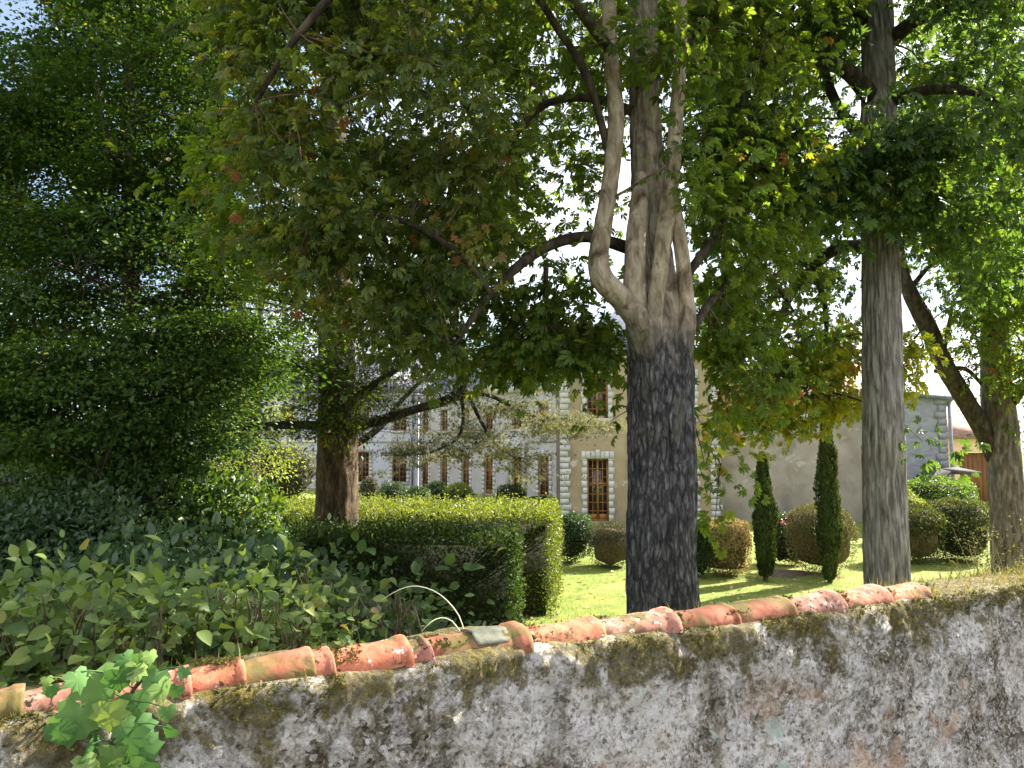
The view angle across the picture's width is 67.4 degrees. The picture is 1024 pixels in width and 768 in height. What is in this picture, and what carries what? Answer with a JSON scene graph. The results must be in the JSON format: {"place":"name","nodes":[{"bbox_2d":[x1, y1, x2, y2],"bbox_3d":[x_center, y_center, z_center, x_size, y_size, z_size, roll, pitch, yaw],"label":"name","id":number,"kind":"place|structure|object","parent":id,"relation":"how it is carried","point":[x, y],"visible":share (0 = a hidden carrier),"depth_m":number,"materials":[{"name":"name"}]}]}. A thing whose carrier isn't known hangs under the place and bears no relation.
{"place":"outdoors","nodes":[
{"label":"outdoors","id":0,"kind":"place"},
{"bbox_2d":[143,359,423,487],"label":"manor side range","id":1,"kind":"structure","parent":0,"point":[367,467],"depth_m":67.19,"materials":[{"name":"grey stone"}]},
{"bbox_2d":[278,404,297,432],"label":"window","id":2,"kind":"structure","parent":1,"relation":"in","point":[278,404],"depth_m":67.40,"materials":[{"name":"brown wood"}]},
{"bbox_2d":[313,448,316,484],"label":"window","id":3,"kind":"structure","parent":1,"relation":"in","point":[315,449],"depth_m":67.02,"materials":[{"name":"grey stone"}]},
{"bbox_2d":[358,447,372,484],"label":"window","id":4,"kind":"structure","parent":1,"relation":"in","point":[365,465],"depth_m":67.15,"materials":[{"name":"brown wood"}]},
{"bbox_2d":[361,405,371,432],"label":"window","id":5,"kind":"structure","parent":1,"relation":"in","point":[366,405],"depth_m":67.47,"materials":[{"name":"brown wood"}]},
{"bbox_2d":[389,449,409,484],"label":"window","id":6,"kind":"structure","parent":1,"relation":"in","point":[403,476],"depth_m":67.12,"materials":[{"name":"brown wood"}]},
{"bbox_2d":[390,404,409,432],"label":"window","id":7,"kind":"structure","parent":1,"relation":"in","point":[404,422],"depth_m":67.43,"materials":[{"name":"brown wood"}]},
{"bbox_2d":[418,365,560,501],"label":"manor house","id":8,"kind":"structure","parent":0,"point":[477,479],"depth_m":57.48,"materials":[{"name":"grey stone"}]},
{"bbox_2d":[419,449,429,485],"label":"window","id":9,"kind":"structure","parent":8,"relation":"in","point":[426,472],"depth_m":66.71,"materials":[{"name":"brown wood"}]},
{"bbox_2d":[420,410,430,433],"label":"window","id":10,"kind":"structure","parent":8,"relation":"in","point":[427,413],"depth_m":67.06,"materials":[{"name":"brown wood"}]},
{"bbox_2d":[438,449,449,485],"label":"window","id":11,"kind":"structure","parent":8,"relation":"in","point":[445,471],"depth_m":63.95,"materials":[{"name":"grey stone"}]},
{"bbox_2d":[438,405,449,432],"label":"window","id":12,"kind":"structure","parent":8,"relation":"in","point":[447,411],"depth_m":64.46,"materials":[{"name":"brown wood"}]},
{"bbox_2d":[459,450,471,487],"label":"window","id":13,"kind":"structure","parent":8,"relation":"in","point":[467,471],"depth_m":61.06,"materials":[{"name":"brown wood"}]},
{"bbox_2d":[459,404,471,432],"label":"window","id":14,"kind":"structure","parent":8,"relation":"in","point":[465,404],"depth_m":61.34,"materials":[{"name":"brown wood"}]},
{"bbox_2d":[481,450,495,494],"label":"window","id":15,"kind":"structure","parent":8,"relation":"in","point":[490,476],"depth_m":58.27,"materials":[{"name":"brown wood"}]},
{"bbox_2d":[482,401,495,431],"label":"window","id":16,"kind":"structure","parent":8,"relation":"in","point":[489,423],"depth_m":58.47,"materials":[{"name":"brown wood"}]},
{"bbox_2d":[510,449,521,487],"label":"window","id":17,"kind":"structure","parent":8,"relation":"in","point":[515,479],"depth_m":55.19,"materials":[{"name":"brown wood"}]},
{"bbox_2d":[509,398,524,431],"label":"window","id":18,"kind":"structure","parent":8,"relation":"in","point":[520,401],"depth_m":55.33,"materials":[{"name":"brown wood"}]},
{"bbox_2d":[535,450,551,497],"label":"window","id":19,"kind":"structure","parent":8,"relation":"in","point":[544,487],"depth_m":52.38,"materials":[{"name":"white stone"}]},
{"bbox_2d":[535,395,551,430],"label":"window","id":20,"kind":"structure","parent":8,"relation":"in","point":[543,397],"depth_m":52.68,"materials":[{"name":"white stone"}]},
{"bbox_2d":[0,0,1023,448],"label":"sky","id":21,"kind":"structure","parent":0,"point":[935,384],"materials":[{"name":"white"}]},
{"bbox_2d":[233,449,1023,625],"bbox_3d":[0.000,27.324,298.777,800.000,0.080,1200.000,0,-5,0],"label":"lawn","id":22,"kind":"structure","parent":0,"point":[573,584],"depth_m":21.26,"materials":[{"name":"green plant"}]},
{"bbox_2d":[1,318,113,476],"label":"garden tree","id":23,"kind":"object","parent":22,"relation":"on","point":[54,410],"depth_m":31.98,"materials":[{"name":"green plant"}]},
{"bbox_2d":[0,474,200,599],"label":"evergreen shrub","id":24,"kind":"object","parent":22,"relation":"on","point":[15,518],"visible":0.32,"depth_m":8.99,"materials":[{"name":"green plant"}]},
{"bbox_2d":[0,454,239,518],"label":"garden shrub","id":25,"kind":"object","parent":22,"relation":"on","point":[6,482],"visible":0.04,"depth_m":15.39,"materials":[{"name":"green plant"}]},
{"bbox_2d":[0,529,272,688],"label":"broadleaf shrub","id":26,"kind":"object","parent":22,"relation":"on","point":[36,643],"visible":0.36,"depth_m":3.22,"materials":[{"name":"green plant"}]},
{"bbox_2d":[0,423,303,575],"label":"leafy shrub","id":27,"kind":"object","parent":22,"relation":"on","point":[190,488],"visible":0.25,"depth_m":10.19,"materials":[{"name":"green plant"}]},
{"bbox_2d":[0,0,356,493],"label":"hornbeam tree","id":28,"kind":"object","parent":22,"relation":"on","point":[43,127],"visible":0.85,"depth_m":10.84,"materials":[{"name":"green plant"}]},
{"bbox_2d":[139,344,268,477],"bbox_3d":[-15.613,1.619,35.660,8.628,10.187,9.039,0,-5,0],"label":"garden tree","id":29,"kind":"object","parent":22,"relation":"on","point":[230,438],"depth_m":36.27,"materials":[{"name":"green plant"}]},
{"bbox_2d":[139,493,302,597],"bbox_3d":[-4.434,3.074,10.519,3.604,3.252,2.646,-2,-5,24],"label":"evergreen shrub","id":30,"kind":"object","parent":22,"relation":"on","point":[231,535],"visible":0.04,"depth_m":10.27,"materials":[{"name":"green plant"}]},
{"bbox_2d":[59,534,387,669],"bbox_3d":[-1.595,2.530,4.113,2.246,3.635,2.733,0,-5,0],"label":"broadleaf shrub","id":31,"kind":"object","parent":22,"relation":"on","point":[277,625],"visible":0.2,"depth_m":3.49,"materials":[{"name":"green plant"}]},
{"bbox_2d":[194,413,266,489],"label":"bush","id":32,"kind":"object","parent":22,"relation":"on","point":[233,464],"depth_m":46.77,"materials":[{"name":"green plant"}]},
{"bbox_2d":[0,511,498,635],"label":"ground ivy","id":33,"kind":"object","parent":22,"relation":"on","point":[195,556],"visible":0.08,"depth_m":5.45,"materials":[{"name":"green plant"}]},
{"bbox_2d":[204,377,315,510],"bbox_3d":[-10.232,2.676,29.961,6.714,7.210,6.680,-1,-5,16],"label":"garden tree","id":34,"kind":"object","parent":22,"relation":"on","point":[249,461],"visible":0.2,"depth_m":30.04,"materials":[{"name":"green plant"}]},
{"bbox_2d":[205,184,314,491],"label":"garden tree","id":35,"kind":"object","parent":22,"relation":"on","point":[258,465],"visible":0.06,"depth_m":45.71,"materials":[{"name":"green plant"}]},
{"bbox_2d":[259,442,316,499],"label":"bush","id":36,"kind":"object","parent":22,"relation":"on","point":[302,483],"visible":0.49,"depth_m":47.76,"materials":[{"name":"green plant"}]},
{"bbox_2d":[110,0,626,525],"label":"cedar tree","id":37,"kind":"object","parent":22,"relation":"on","point":[338,426],"visible":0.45,"depth_m":15.99,"materials":[{"name":"green plant"}]},
{"bbox_2d":[222,511,515,649],"bbox_3d":[-0.958,2.663,4.961,1.936,3.772,3.180,2,-5,-20],"label":"bramble","id":38,"kind":"object","parent":22,"relation":"on","point":[408,623],"visible":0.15,"depth_m":4.42,"materials":[{"name":"green plant"}]},
{"bbox_2d":[358,476,379,500],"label":"bush","id":39,"kind":"object","parent":22,"relation":"on","point":[369,485],"visible":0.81,"depth_m":45.98,"materials":[{"name":"green plant"}]},
{"bbox_2d":[377,480,406,501],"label":"bush","id":40,"kind":"object","parent":22,"relation":"on","point":[389,488],"visible":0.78,"depth_m":44.92,"materials":[{"name":"green plant"}]},
{"bbox_2d":[238,486,566,615],"bbox_3d":[-3.343,4.010,19.456,9.401,2.798,4.549,0,-5,5],"label":"hedge","id":41,"kind":"object","parent":22,"relation":"on","point":[540,523],"visible":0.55,"depth_m":17.68,"materials":[{"name":"green plant"}]},
{"bbox_2d":[282,511,528,631],"bbox_3d":[-2.254,3.721,14.705,5.198,2.615,2.011,0,-5,5],"label":"hedge","id":42,"kind":"object","parent":22,"relation":"on","point":[406,544],"visible":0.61,"depth_m":14.05,"materials":[{"name":"green plant"}]},
{"bbox_2d":[405,485,431,500],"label":"bush","id":43,"kind":"object","parent":22,"relation":"on","point":[419,488],"visible":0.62,"depth_m":43.85,"materials":[{"name":"green plant"}]},
{"bbox_2d":[425,479,446,500],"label":"bush","id":44,"kind":"object","parent":22,"relation":"on","point":[437,487],"visible":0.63,"depth_m":46.01,"materials":[{"name":"green plant"}]},
{"bbox_2d":[442,482,474,502],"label":"bush","id":45,"kind":"object","parent":22,"relation":"on","point":[464,489],"visible":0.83,"depth_m":44.89,"materials":[{"name":"green plant"}]},
{"bbox_2d":[102,0,871,613],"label":"chestnut tree","id":46,"kind":"object","parent":22,"relation":"on","point":[426,276],"visible":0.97,"depth_m":8.34,"materials":[{"name":"green plant"}]},
{"bbox_2d":[493,483,525,501],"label":"bush","id":47,"kind":"object","parent":22,"relation":"on","point":[511,490],"visible":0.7,"depth_m":43.91,"materials":[{"name":"green plant"}]},
{"bbox_2d":[0,564,1023,767],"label":"garden wall","id":48,"kind":"structure","parent":22,"relation":"on","point":[924,673],"depth_m":3.04,"materials":[{"name":"stone"}]},
{"bbox_2d":[38,649,191,767],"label":"climbing vine","id":49,"kind":"object","parent":48,"relation":"attached to","point":[136,741],"visible":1,"depth_m":2.04,"materials":[{"name":"green plant"}]},
{"bbox_2d":[382,586,463,628],"bbox_3d":[-0.357,0.889,3.001,0.386,0.201,0.032,-2,-5,23],"label":"grass stalk","id":50,"kind":"object","parent":48,"relation":"on","point":[435,592],"depth_m":2.97,"materials":[{"name":"plant"}]},
{"bbox_2d":[422,617,460,632],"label":"grass stalk","id":51,"kind":"object","parent":48,"relation":"on","point":[443,618],"depth_m":2.88,"materials":[{"name":"plant"}]},
{"bbox_2d":[525,495,557,503],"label":"bush","id":52,"kind":"object","parent":22,"relation":"on","point":[543,497],"visible":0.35,"depth_m":46.33,"materials":[{"name":"green plant"}]},
{"bbox_2d":[559,511,595,562],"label":"bush","id":53,"kind":"object","parent":22,"relation":"on","point":[576,528],"visible":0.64,"depth_m":24.40,"materials":[{"name":"green plant"}]},
{"bbox_2d":[587,519,625,569],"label":"bush","id":54,"kind":"object","parent":22,"relation":"on","point":[607,543],"visible":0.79,"depth_m":23.52,"materials":[{"name":"green plant"}]},
{"bbox_2d":[560,312,722,521],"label":"manor wing","id":55,"kind":"structure","parent":22,"relation":"on","point":[599,494],"depth_m":37.78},
{"bbox_2d":[581,371,613,421],"bbox_3d":[4.216,0.530,38.060,1.621,2.676,0.322,0,-5,2],"label":"window","id":56,"kind":"structure","parent":55,"relation":"in","point":[606,397],"depth_m":38.10,"materials":[{"name":"white stone"}]},
{"bbox_2d":[581,450,614,520],"bbox_3d":[4.214,4.978,37.738,1.621,3.496,0.296,0,-4,0],"label":"window","id":57,"kind":"structure","parent":55,"relation":"in","point":[597,503],"depth_m":37.74,"materials":[{"name":"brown wood"}]},
{"bbox_2d":[695,369,698,421],"bbox_3d":[8.390,0.512,37.834,1.621,2.676,0.120,0,-5,2],"label":"window","id":58,"kind":"structure","parent":55,"relation":"in","point":[696,370],"depth_m":37.83,"materials":[{"name":"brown stone"}]},
{"bbox_2d":[697,455,700,519],"bbox_3d":[8.390,4.956,37.507,1.621,3.488,0.075,0,-5,2],"label":"window","id":59,"kind":"structure","parent":55,"relation":"in","point":[698,471],"depth_m":37.43,"materials":[{"name":"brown wood"}]},
{"bbox_2d":[696,518,713,577],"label":"bush","id":60,"kind":"object","parent":22,"relation":"on","point":[704,553],"visible":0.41,"depth_m":21.69,"materials":[{"name":"green plant"}]},
{"bbox_2d":[705,517,752,575],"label":"clipped bush","id":61,"kind":"object","parent":22,"relation":"on","point":[735,540],"visible":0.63,"depth_m":21.96,"materials":[{"name":"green plant"}]},
{"bbox_2d":[486,0,1023,585],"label":"chestnut tree","id":62,"kind":"object","parent":22,"relation":"on","point":[948,206],"visible":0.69,"depth_m":11.71,"materials":[{"name":"green plant"}]},
{"bbox_2d":[530,554,981,618],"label":"fallen leaves","id":63,"kind":"object","parent":22,"relation":"on","point":[710,602],"visible":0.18,"depth_m":20.36,"materials":[{"name":"brown plant"}]},
{"bbox_2d":[751,450,779,580],"bbox_3d":[7.087,3.701,21.525,0.708,3.700,0.773,2,-5,-27],"label":"cypress tree","id":64,"kind":"object","parent":22,"relation":"on","point":[765,525],"visible":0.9,"depth_m":21.36,"materials":[{"name":"green plant"}]},
{"bbox_2d":[772,509,797,564],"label":"rose bush","id":65,"kind":"object","parent":22,"relation":"on","point":[780,538],"visible":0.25,"depth_m":24.19,"materials":[{"name":"green plant"}]},
{"bbox_2d":[771,569,810,578],"bbox_3d":[7.947,5.544,22.526,1.593,0.140,1.463,-2,-5,26],"label":"flower bed","id":66,"kind":"object","parent":22,"relation":"on","point":[789,574],"visible":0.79,"depth_m":22.30,"materials":[{"name":"brown soil"}]},
{"bbox_2d":[719,364,862,521],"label":"blank outbuilding","id":67,"kind":"structure","parent":22,"relation":"on","point":[792,473],"depth_m":37.97,"materials":[{"name":"paint"}]},
{"bbox_2d":[784,526,801,564],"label":"bush","id":68,"kind":"object","parent":22,"relation":"on","point":[789,559],"visible":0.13,"depth_m":24.19,"materials":[{"name":"green plant"}]},
{"bbox_2d":[783,502,859,572],"bbox_3d":[9.206,4.582,22.912,2.097,2.136,2.093,0,-5,0],"label":"clipped bush","id":69,"kind":"object","parent":22,"relation":"on","point":[803,523],"visible":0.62,"depth_m":22.45,"materials":[{"name":"green plant"}]},
{"bbox_2d":[812,424,844,582],"bbox_3d":[8.846,3.172,21.491,0.812,4.750,0.868,0,-5,0],"label":"cypress tree","id":70,"kind":"object","parent":22,"relation":"on","point":[828,528],"visible":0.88,"depth_m":21.27,"materials":[{"name":"green plant"}]},
{"bbox_2d":[907,488,925,510],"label":"bush","id":71,"kind":"object","parent":22,"relation":"on","point":[915,499],"visible":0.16,"depth_m":29.30,"materials":[{"name":"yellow plant"}]},
{"bbox_2d":[908,502,948,564],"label":"bush","id":72,"kind":"object","parent":22,"relation":"on","point":[923,543],"visible":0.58,"depth_m":24.30,"materials":[{"name":"green plant"}]},
{"bbox_2d":[904,393,954,480],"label":"stone barn","id":73,"kind":"structure","parent":22,"relation":"on","point":[931,410],"depth_m":36.30,"materials":[{"name":"stone"}]},
{"bbox_2d":[907,472,981,509],"bbox_3d":[17.587,5.025,31.888,3.475,2.734,3.600,0,-5,0],"label":"ivy mound","id":74,"kind":"object","parent":22,"relation":"on","point":[932,488],"visible":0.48,"depth_m":31.20,"materials":[{"name":"green plant"}]},
{"bbox_2d":[911,467,980,497],"bbox_3d":[19.688,5.184,35.057,2.544,2.766,1.712,0,-5,0],"label":"lean to","id":75,"kind":"object","parent":22,"relation":"on","point":[947,471],"visible":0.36,"depth_m":34.73,"materials":[{"name":"grey stone"}]},
{"bbox_2d":[924,494,989,562],"bbox_3d":[14.724,4.763,25.378,2.199,2.200,2.179,0,-5,0],"label":"bush","id":76,"kind":"object","parent":22,"relation":"on","point":[952,507],"visible":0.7,"depth_m":24.71,"materials":[{"name":"green plant"}]},
{"bbox_2d":[894,1,1023,574],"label":"forked tree","id":77,"kind":"object","parent":22,"relation":"on","point":[992,420],"visible":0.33,"depth_m":19.52,"materials":[{"name":"green plant"}]},
{"bbox_2d":[920,515,1023,578],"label":"dry weed","id":78,"kind":"object","parent":22,"relation":"on","point":[993,552],"visible":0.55,"depth_m":17.22,"materials":[{"name":"beige plant"}]},
{"bbox_2d":[947,365,1023,455],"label":"garden tree","id":79,"kind":"object","parent":22,"relation":"on","point":[977,399],"visible":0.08,"depth_m":56.38,"materials":[{"name":"green plant"}]},
{"bbox_2d":[948,524,1023,574],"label":"dry weed","id":80,"kind":"object","parent":22,"relation":"on","point":[987,559],"visible":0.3,"depth_m":16.88,"materials":[{"name":"beige plant"}]},
{"bbox_2d":[946,417,988,504],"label":"peach house","id":81,"kind":"structure","parent":0,"point":[971,461],"depth_m":47.92,"materials":[{"name":"paint"}]}
]}

